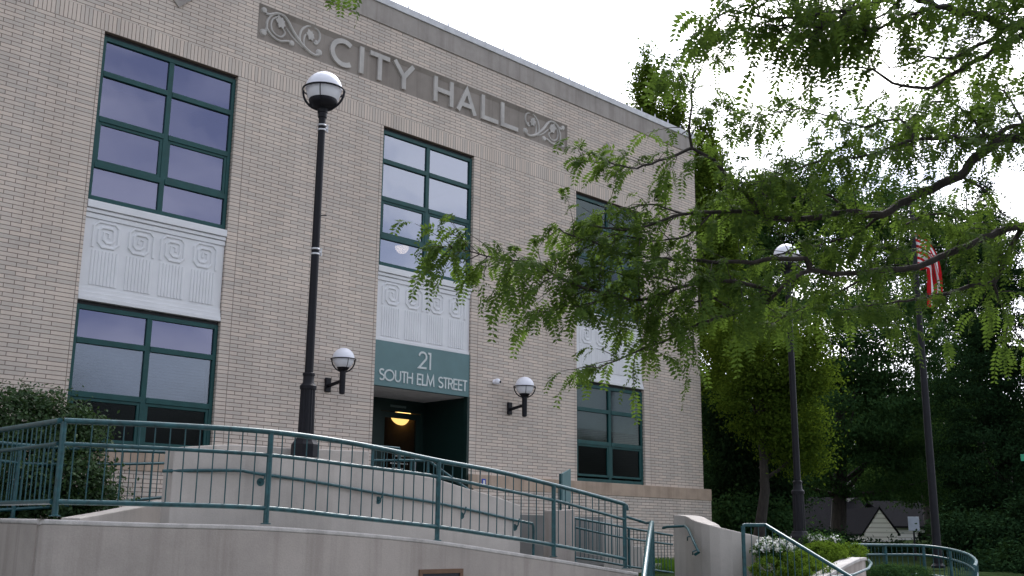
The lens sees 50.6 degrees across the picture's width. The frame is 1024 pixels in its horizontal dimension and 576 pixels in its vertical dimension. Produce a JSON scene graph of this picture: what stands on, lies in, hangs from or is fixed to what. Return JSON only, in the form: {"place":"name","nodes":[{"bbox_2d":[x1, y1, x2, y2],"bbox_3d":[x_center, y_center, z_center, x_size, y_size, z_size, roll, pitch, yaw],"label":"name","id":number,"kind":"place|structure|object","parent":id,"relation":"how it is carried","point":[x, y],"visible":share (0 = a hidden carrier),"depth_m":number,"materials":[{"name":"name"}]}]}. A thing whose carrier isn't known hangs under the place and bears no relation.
{"place":"outdoors","nodes":[
{"label":"outdoors","id":0,"kind":"place"},
{"bbox_2d":[520,515,603,565],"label":"landing path","id":1,"kind":"structure","parent":0,"point":[525,548],"depth_m":20.15,"materials":[{"name":"grey concrete"}]},
{"bbox_2d":[398,459,468,488],"bbox_3d":[-0.821,3.390,18.117,2.153,1.024,0.553,7,-15,-27],"label":"step handrail","id":2,"kind":"object","parent":1,"relation":"on","point":[428,463],"visible":0.3,"depth_m":18.15,"materials":[{"name":"teal metal"}]},
{"bbox_2d":[371,445,400,468],"bbox_3d":[-2.081,2.905,17.825,0.627,0.616,0.094,12,-17,-41],"label":"guard rail","id":3,"kind":"object","parent":2,"relation":"attached to","point":[392,459],"visible":0.31,"depth_m":17.87,"materials":[{"name":"teal metal"}]},
{"bbox_2d":[655,556,674,572],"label":"grass","id":4,"kind":"structure","parent":0,"point":[668,562],"depth_m":21.71,"materials":[{"name":"green plant"}]},
{"bbox_2d":[392,0,1023,393],"label":"sky","id":5,"kind":"structure","parent":0,"point":[593,43],"materials":[{"name":"white"}]},
{"bbox_2d":[638,540,1023,575],"bbox_3d":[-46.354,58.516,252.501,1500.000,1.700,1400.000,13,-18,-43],"label":"ground","id":6,"kind":"structure","parent":0,"point":[929,560],"depth_m":29.52,"materials":[{"name":"soil"}]},
{"bbox_2d":[0,518,54,575],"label":"ramp wall","id":7,"kind":"structure","parent":6,"relation":"on","point":[18,539],"depth_m":10.82,"materials":[{"name":"concrete"}]},
{"bbox_2d":[0,418,62,505],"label":"guard rail","id":8,"kind":"object","parent":7,"relation":"on","point":[41,424],"visible":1,"depth_m":11.42,"materials":[{"name":"teal metal"}]},
{"bbox_2d":[0,441,164,517],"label":"guard rail","id":9,"kind":"object","parent":7,"relation":"on","point":[13,509],"visible":0.56,"depth_m":13.86,"materials":[{"name":"teal metal"}]},
{"bbox_2d":[0,378,141,519],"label":"broadleaf shrub","id":10,"kind":"object","parent":6,"relation":"on","point":[36,406],"visible":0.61,"depth_m":14.06,"materials":[{"name":"green plant"}]},
{"bbox_2d":[61,500,160,522],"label":"kerb wall","id":11,"kind":"structure","parent":6,"relation":"on","point":[142,514],"depth_m":13.12,"materials":[{"name":"concrete"}]},
{"bbox_2d":[185,445,368,465],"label":"planter parapet","id":12,"kind":"structure","parent":6,"relation":"on","point":[345,457],"depth_m":14.61,"materials":[{"name":"concrete"}]},
{"bbox_2d":[33,519,637,575],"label":"front ramp wall","id":13,"kind":"structure","parent":6,"relation":"on","point":[82,548],"depth_m":11.51,"materials":[{"name":"concrete"}]},
{"bbox_2d":[49,418,628,568],"bbox_3d":[-1.261,2.679,13.264,8.453,1.573,0.534,12,-17,-40],"label":"guard rail","id":14,"kind":"object","parent":13,"relation":"on","point":[266,508],"visible":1,"depth_m":12.31,"materials":[{"name":"teal metal"}]},
{"bbox_2d":[419,569,462,575],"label":"wall plaque","id":15,"kind":"object","parent":13,"relation":"attached to","point":[441,572],"depth_m":13.12,"materials":[{"name":"brown metal"}]},
{"bbox_2d":[160,451,519,552],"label":"ramp wall","id":16,"kind":"structure","parent":6,"relation":"on","point":[177,515],"depth_m":14.08,"materials":[{"name":"concrete"}]},
{"bbox_2d":[291,71,344,457],"bbox_3d":[-2.687,-0.420,14.757,0.606,5.401,0.606,13,-18,-43],"label":"street lamp","id":17,"kind":"object","parent":16,"relation":"on","point":[323,89],"visible":1,"depth_m":14.74,"materials":[{"name":"black metal"}]},
{"bbox_2d":[162,469,534,554],"bbox_3d":[-1.820,3.137,14.813,6.321,1.075,0.386,13,-18,-43],"label":"wall handrail","id":18,"kind":"object","parent":16,"relation":"attached to","point":[260,481],"depth_m":14.42,"materials":[{"name":"teal metal"}]},
{"bbox_2d":[0,0,711,559],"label":"city hall","id":19,"kind":"structure","parent":6,"relation":"on","point":[156,186],"depth_m":19.93,"materials":[{"name":"brick"}]},
{"bbox_2d":[66,300,217,453],"bbox_3d":[-5.972,1.510,17.486,2.469,2.290,0.186,13,-18,-43],"label":"window","id":20,"kind":"structure","parent":19,"relation":"in","point":[109,328],"depth_m":17.49,"materials":[{"name":"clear glass"}]},
{"bbox_2d":[88,34,235,229],"bbox_3d":[-5.897,-2.611,18.401,2.469,2.867,0.091,13,-18,-43],"label":"window","id":21,"kind":"structure","parent":19,"relation":"in","point":[164,123],"depth_m":18.35,"materials":[{"name":"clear glass"}]},
{"bbox_2d":[324,348,355,394],"bbox_3d":[-3.159,1.509,19.606,0.470,0.845,0.686,29,-31,-64],"label":"wall lamp","id":22,"kind":"object","parent":19,"relation":"attached to","point":[342,359],"visible":1,"depth_m":19.49,"materials":[{"name":"white glass"}]},
{"bbox_2d":[379,411,419,471],"bbox_3d":[-2.345,3.665,22.587,1.070,2.120,0.124,13,-18,-43],"label":"door","id":23,"kind":"structure","parent":19,"relation":"in","point":[384,414],"depth_m":22.86,"materials":[{"name":"green paint"}]},
{"bbox_2d":[390,411,410,424],"bbox_3d":[-2.410,2.759,23.735,0.546,0.498,0.546,13,-18,-43],"label":"pendant lamp","id":24,"kind":"object","parent":19,"relation":"hanging from","point":[400,421],"visible":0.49,"depth_m":23.55,"materials":[{"name":"yellow glass"}]},
{"bbox_2d":[257,3,566,152],"bbox_3d":[-1.717,-4.241,22.940,8.482,0.714,0.092,13,-18,-43],"label":"carved name sign","id":25,"kind":"object","parent":19,"relation":"attached to","point":[299,36],"visible":0.98,"depth_m":22.35,"materials":[{"name":"beige stone"}]},
{"bbox_2d":[374,339,469,396],"bbox_3d":[-1.782,1.623,21.596,2.478,0.879,0.094,13,-18,-43],"label":"address sign","id":26,"kind":"object","parent":19,"relation":"attached to","point":[410,367],"visible":1,"depth_m":21.52,"materials":[{"name":"green metal"}]},
{"bbox_2d":[379,128,471,284],"bbox_3d":[-1.781,-1.651,22.384,2.462,2.867,0.091,13,-18,-43],"label":"window","id":27,"kind":"structure","parent":19,"relation":"in","point":[423,182],"depth_m":22.29,"materials":[{"name":"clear glass"}]},
{"bbox_2d":[492,378,500,384],"bbox_3d":[-0.312,1.972,22.811,0.130,0.130,0.177,13,-18,-43],"label":"security camera","id":28,"kind":"object","parent":19,"relation":"attached to","point":[497,381],"visible":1,"depth_m":22.76,"materials":[{"name":"white plastic"}]},
{"bbox_2d":[507,377,535,416],"bbox_3d":[0.225,2.312,22.877,0.470,0.845,0.686,6,-14,-21],"label":"wall lamp","id":29,"kind":"object","parent":19,"relation":"attached to","point":[524,386],"visible":1,"depth_m":22.71,"materials":[{"name":"white glass"}]},
{"bbox_2d":[576,193,639,321],"bbox_3d":[2.314,-0.695,26.348,2.441,2.867,0.091,13,-18,-43],"label":"window","id":30,"kind":"structure","parent":19,"relation":"in","point":[586,202],"depth_m":26.21,"materials":[{"name":"green glass"}]},
{"bbox_2d":[577,382,642,484],"bbox_3d":[2.272,3.418,25.399,2.441,2.290,0.091,13,-18,-43],"label":"window","id":31,"kind":"structure","parent":19,"relation":"in","point":[614,445],"depth_m":25.38,"materials":[{"name":"green glass"}]},
{"bbox_2d":[543,509,574,561],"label":"step pier","id":32,"kind":"structure","parent":6,"relation":"on","point":[565,554],"depth_m":18.35,"materials":[{"name":"concrete"}]},
{"bbox_2d":[559,473,561,509],"bbox_3d":[0.845,3.623,18.448,0.081,0.898,0.348,-4,-14,18],"label":"bent rail post","id":33,"kind":"object","parent":32,"relation":"attached to","point":[560,490],"visible":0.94,"depth_m":18.39,"materials":[{"name":"metal"}]},
{"bbox_2d":[561,469,570,508],"bbox_3d":[0.979,4.264,19.730,0.050,1.974,1.054,-2,-13,11],"label":"green metal panel","id":34,"kind":"object","parent":6,"relation":"on","point":[566,477],"visible":0.55,"depth_m":19.88,"materials":[{"name":"teal paint"}]},
{"bbox_2d":[575,517,673,572],"bbox_3d":[2.049,4.779,20.017,0.100,1.055,3.655,-10,-16,38],"label":"guard rail","id":35,"kind":"object","parent":6,"relation":"on","point":[629,566],"visible":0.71,"depth_m":19.99,"materials":[{"name":"teal metal"}]},
{"bbox_2d":[598,519,659,572],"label":"entrance steps","id":36,"kind":"structure","parent":6,"relation":"on","point":[634,557],"depth_m":20.96,"materials":[{"name":"concrete"}]},
{"bbox_2d":[641,520,654,575],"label":"stair rail","id":37,"kind":"object","parent":6,"relation":"on","point":[648,567],"visible":1,"depth_m":15.57,"materials":[{"name":"teal metal"}]},
{"bbox_2d":[627,516,649,523],"bbox_3d":[2.026,3.700,17.285,0.372,0.148,0.836,4,-13,-15],"label":"linking handrail","id":38,"kind":"object","parent":37,"relation":"attached to","point":[637,520],"visible":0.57,"depth_m":17.52,"materials":[{"name":"teal metal"}]},
{"bbox_2d":[324,0,1023,424],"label":"honey locust tree","id":39,"kind":"object","parent":6,"relation":"on","point":[826,38],"visible":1,"depth_m":6.83,"materials":[{"name":"green plant"}]},
{"bbox_2d":[620,35,747,463],"bbox_3d":[5.522,0.320,33.782,4.021,16.312,4.747,-3,-13,14],"label":"columnar tree","id":40,"kind":"object","parent":6,"relation":"on","point":[704,180],"visible":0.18,"depth_m":33.76,"materials":[{"name":"green plant"}]},
{"bbox_2d":[673,515,797,575],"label":"stair wing wall","id":41,"kind":"structure","parent":6,"relation":"on","point":[720,550],"depth_m":17.12,"materials":[{"name":"concrete"}]},
{"bbox_2d":[662,525,699,555],"bbox_3d":[2.825,4.101,17.617,0.260,0.488,1.416,4,-13,-13],"label":"wall handrail","id":42,"kind":"object","parent":41,"relation":"attached to","point":[689,532],"depth_m":17.48,"materials":[{"name":"teal metal"}]},
{"bbox_2d":[701,388,825,524],"bbox_3d":[6.716,5.211,30.498,4.250,5.498,3.202,-4,-14,18],"label":"broadleaf tree","id":43,"kind":"object","parent":6,"relation":"on","point":[734,466],"visible":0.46,"depth_m":30.10,"materials":[{"name":"green plant"}]},
{"bbox_2d":[711,483,816,539],"bbox_3d":[6.481,6.356,29.513,3.444,2.428,2.555,2,-13,-4],"label":"dark shrub","id":44,"kind":"object","parent":6,"relation":"on","point":[725,519],"visible":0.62,"depth_m":29.05,"materials":[{"name":"green plant"}]},
{"bbox_2d":[699,300,859,537],"bbox_3d":[6.722,3.871,28.554,3.663,7.316,5.400,6,-14,-23],"label":"broadleaf tree","id":45,"kind":"object","parent":6,"relation":"on","point":[754,383],"visible":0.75,"depth_m":28.00,"materials":[{"name":"green plant"}]},
{"bbox_2d":[772,244,807,545],"bbox_3d":[4.933,1.799,18.997,0.545,5.318,0.545,13,-18,-43],"label":"street lamp","id":46,"kind":"object","parent":6,"relation":"on","point":[799,519],"visible":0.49,"depth_m":18.74,"materials":[{"name":"black metal"}]},
{"bbox_2d":[727,149,885,538],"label":"broadleaf tree","id":47,"kind":"object","parent":6,"relation":"on","point":[771,242],"visible":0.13,"depth_m":46.20,"materials":[{"name":"green plant"}]},
{"bbox_2d":[781,480,864,534],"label":"house","id":48,"kind":"structure","parent":6,"relation":"on","point":[822,514],"depth_m":50.87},
{"bbox_2d":[810,557,866,575],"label":"planter wall","id":49,"kind":"structure","parent":6,"relation":"on","point":[851,565],"depth_m":16.85,"materials":[{"name":"concrete"}]},
{"bbox_2d":[747,538,871,575],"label":"box hedge","id":50,"kind":"object","parent":49,"relation":"on","point":[837,552],"visible":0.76,"depth_m":16.68,"materials":[{"name":"green plant"}]},
{"bbox_2d":[749,533,804,564],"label":"white flowers","id":51,"kind":"object","parent":50,"relation":"on","point":[767,540],"visible":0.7,"depth_m":16.76,"materials":[{"name":"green plant"}]},
{"bbox_2d":[799,529,853,551],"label":"white flowers","id":52,"kind":"object","parent":50,"relation":"in","point":[811,537],"visible":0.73,"depth_m":17.85,"materials":[{"name":"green plant"}]},
{"bbox_2d":[833,559,872,575],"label":"curved handrail","id":53,"kind":"object","parent":49,"relation":"on","point":[865,569],"visible":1,"depth_m":16.12,"materials":[{"name":"metal"}]},
{"bbox_2d":[703,354,1023,528],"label":"distant trees","id":54,"kind":"object","parent":6,"relation":"on","point":[865,498],"visible":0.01,"depth_m":72.49,"materials":[{"name":"green plant"}]},
{"bbox_2d":[806,521,931,555],"bbox_3d":[11.681,8.748,36.654,5.787,1.707,2.898,6,-14,-22],"label":"dark shrub","id":55,"kind":"object","parent":6,"relation":"on","point":[896,541],"visible":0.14,"depth_m":36.45,"materials":[{"name":"green plant"}]},
{"bbox_2d":[847,507,900,541],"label":"house","id":56,"kind":"structure","parent":6,"relation":"on","point":[868,522],"depth_m":46.24,"materials":[{"name":"beige wood"}]},
{"bbox_2d":[775,276,985,538],"bbox_3d":[13.733,4.519,40.094,10.010,10.640,6.722,4,-13,-15],"label":"broadleaf tree","id":57,"kind":"object","parent":6,"relation":"on","point":[887,432],"visible":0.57,"depth_m":39.31,"materials":[{"name":"green plant"}]},
{"bbox_2d":[865,501,924,539],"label":"house","id":58,"kind":"structure","parent":6,"relation":"on","point":[897,517],"depth_m":51.29,"materials":[{"name":"beige"}]},
{"bbox_2d":[918,533,924,539],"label":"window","id":59,"kind":"structure","parent":58,"relation":"in","point":[920,534],"depth_m":49.98,"materials":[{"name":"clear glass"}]},
{"bbox_2d":[866,562,937,575],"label":"box hedge","id":60,"kind":"object","parent":6,"relation":"on","point":[892,570],"visible":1,"depth_m":19.31,"materials":[{"name":"green plant"}]},
{"bbox_2d":[908,517,919,560],"bbox_3d":[12.252,7.695,32.925,0.342,1.439,0.080,1,-13,0],"label":"road sign","id":61,"kind":"object","parent":6,"relation":"on","point":[912,525],"visible":0.94,"depth_m":32.98,"materials":[{"name":"white metal"}]},
{"bbox_2d":[851,543,978,575],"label":"guard rail","id":62,"kind":"object","parent":6,"relation":"on","point":[973,566],"visible":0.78,"depth_m":20.12,"materials":[{"name":"teal metal"}]},
{"bbox_2d":[831,157,1019,539],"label":"broadleaf tree","id":63,"kind":"object","parent":6,"relation":"on","point":[889,198],"visible":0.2,"depth_m":49.19,"materials":[{"name":"green plant"}]},
{"bbox_2d":[909,203,945,567],"bbox_3d":[10.059,2.143,26.426,0.320,9.097,0.320,13,-18,-43],"label":"flagpole","id":64,"kind":"object","parent":6,"relation":"on","point":[934,516],"visible":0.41,"depth_m":26.01,"materials":[{"name":"brown metal"}]},
{"bbox_2d":[915,233,942,306],"bbox_3d":[10.450,-0.436,27.021,0.634,1.965,0.244,1,-13,0],"label":"flag","id":65,"kind":"object","parent":64,"relation":"hanging from","point":[931,282],"visible":0.52,"depth_m":27.03,"materials":[{"name":"red fabric"}]},
{"bbox_2d":[905,315,996,530],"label":"broadleaf tree","id":66,"kind":"object","parent":6,"relation":"on","point":[937,354],"visible":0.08,"depth_m":43.50,"materials":[{"name":"green plant"}]},
{"bbox_2d":[907,488,1023,572],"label":"dark shrub","id":67,"kind":"object","parent":6,"relation":"on","point":[1004,552],"visible":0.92,"depth_m":28.77,"materials":[{"name":"green plant"}]},
{"bbox_2d":[915,207,1023,541],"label":"conifer tree","id":68,"kind":"object","parent":6,"relation":"on","point":[1000,419],"visible":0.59,"depth_m":35.35,"materials":[{"name":"green plant"}]},
{"bbox_2d":[947,168,1022,494],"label":"conifer tree","id":69,"kind":"object","parent":6,"relation":"on","point":[987,185],"visible":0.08,"depth_m":43.84,"materials":[{"name":"green plant"}]},
{"label":"pavement","id":70,"kind":"structure","parent":0,"visible":0},
{"bbox_2d":[741,523,851,575],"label":"stair rail","id":71,"kind":"object","parent":70,"relation":"on","point":[805,549],"visible":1,"depth_m":15.73,"materials":[{"name":"teal metal"}]}
]}

